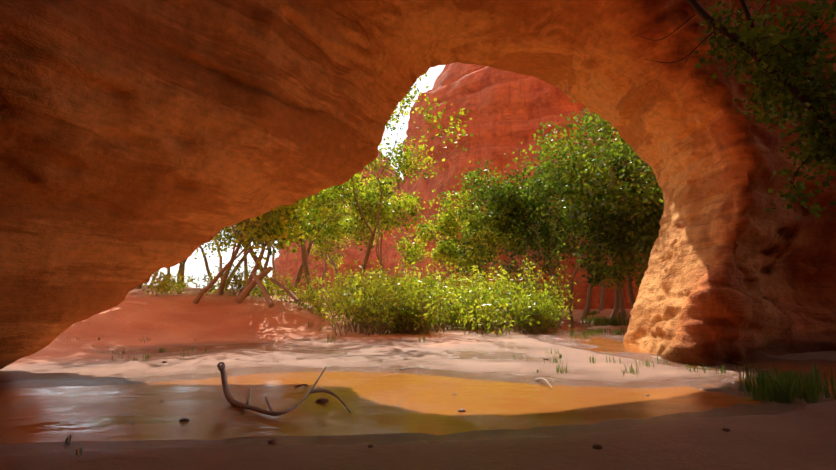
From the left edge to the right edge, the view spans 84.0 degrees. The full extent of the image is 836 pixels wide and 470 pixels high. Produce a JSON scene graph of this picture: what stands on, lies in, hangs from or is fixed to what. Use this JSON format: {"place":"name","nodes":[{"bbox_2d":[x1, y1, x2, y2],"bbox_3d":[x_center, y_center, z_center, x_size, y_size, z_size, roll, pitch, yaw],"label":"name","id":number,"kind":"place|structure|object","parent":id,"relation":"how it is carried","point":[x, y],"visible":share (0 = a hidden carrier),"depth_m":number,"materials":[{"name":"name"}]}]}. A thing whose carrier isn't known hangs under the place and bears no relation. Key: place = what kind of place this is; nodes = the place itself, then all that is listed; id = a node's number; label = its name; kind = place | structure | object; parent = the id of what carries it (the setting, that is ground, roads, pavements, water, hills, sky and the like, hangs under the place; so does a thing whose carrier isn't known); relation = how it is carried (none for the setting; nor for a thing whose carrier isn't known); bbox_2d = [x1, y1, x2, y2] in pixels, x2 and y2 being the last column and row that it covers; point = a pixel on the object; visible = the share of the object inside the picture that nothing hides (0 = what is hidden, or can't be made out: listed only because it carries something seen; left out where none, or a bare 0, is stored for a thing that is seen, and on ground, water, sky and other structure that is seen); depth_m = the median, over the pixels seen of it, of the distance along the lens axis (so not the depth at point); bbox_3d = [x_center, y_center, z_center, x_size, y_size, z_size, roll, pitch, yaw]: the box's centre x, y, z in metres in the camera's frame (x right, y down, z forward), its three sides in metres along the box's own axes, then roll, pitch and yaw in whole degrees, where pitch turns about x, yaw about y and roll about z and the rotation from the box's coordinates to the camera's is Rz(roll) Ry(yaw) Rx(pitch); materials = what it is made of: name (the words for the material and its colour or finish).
{"place":"outdoors","nodes":[
{"label":"outdoors","id":0,"kind":"place"},
{"bbox_2d":[143,65,444,288],"label":"sky","id":1,"kind":"structure","parent":0,"point":[196,266],"materials":[{"name":"white"}]},
{"bbox_2d":[0,285,835,469],"bbox_3d":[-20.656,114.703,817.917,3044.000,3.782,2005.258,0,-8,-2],"label":"ground","id":2,"kind":"structure","parent":0,"point":[250,334],"depth_m":8.86,"materials":[{"name":"beige sand"}]},
{"bbox_2d":[235,266,298,307],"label":"fallen logs","id":3,"kind":"object","parent":2,"relation":"on","point":[246,291],"visible":1,"depth_m":20.13,"materials":[{"name":"brown wood"}]},
{"bbox_2d":[136,73,518,303],"bbox_3d":[-15.222,-2.838,43.996,44.597,20.048,48.404,0,-8,-2],"label":"cottonwood","id":4,"kind":"object","parent":2,"relation":"on","point":[299,210],"depth_m":33.81,"materials":[{"name":"green plant"}]},
{"bbox_2d":[272,150,402,291],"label":"cliff","id":5,"kind":"structure","parent":2,"relation":"on","point":[285,263],"depth_m":164.41,"materials":[{"name":"red stone"}]},
{"bbox_2d":[139,257,580,335],"bbox_3d":[-2.424,2.973,24.294,24.339,4.373,15.742,0,-8,-2],"label":"willow","id":6,"kind":"object","parent":2,"relation":"on","point":[461,308],"depth_m":21.66,"materials":[{"name":"green plant"}]},
{"bbox_2d":[0,0,835,368],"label":"rock arch","id":7,"kind":"structure","parent":2,"relation":"on","point":[142,140],"depth_m":11.24,"materials":[{"name":"stone"}]},
{"bbox_2d":[131,358,729,448],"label":"pebbles","id":8,"kind":"object","parent":2,"relation":"on","point":[324,400],"visible":0.58,"depth_m":5.97,"materials":[{"name":"brown stone"}]},
{"bbox_2d":[65,309,835,454],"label":"grass","id":9,"kind":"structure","parent":2,"relation":"on","point":[780,388],"depth_m":7.97,"materials":[{"name":"green plant"}]},
{"bbox_2d":[396,62,651,309],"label":"cliff","id":10,"kind":"structure","parent":2,"relation":"on","point":[509,112],"depth_m":64.15,"materials":[{"name":"red stone"}]},
{"bbox_2d":[443,100,663,324],"bbox_3d":[15.596,-1.936,36.000,25.893,17.528,30.781,0,-8,-2],"label":"cottonwood","id":11,"kind":"object","parent":2,"relation":"on","point":[575,223],"depth_m":29.52,"materials":[{"name":"green plant"}]},
{"bbox_2d":[0,313,835,443],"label":"water","id":12,"kind":"structure","parent":0,"point":[428,404],"depth_m":6.84,"materials":[{"name":"orange liquid"}]},
{"bbox_2d":[217,362,553,415],"bbox_3d":[-0.302,2.400,7.994,5.076,0.561,3.434,8,-11,-43],"label":"driftwood","id":13,"kind":"object","parent":12,"relation":"on","point":[230,398],"visible":0.94,"depth_m":6.87,"materials":[{"name":"brown wood"}]},
{"bbox_2d":[636,0,835,219],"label":"bough","id":14,"kind":"object","parent":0,"point":[823,155],"depth_m":3.77,"materials":[{"name":"green plant"}]}
]}

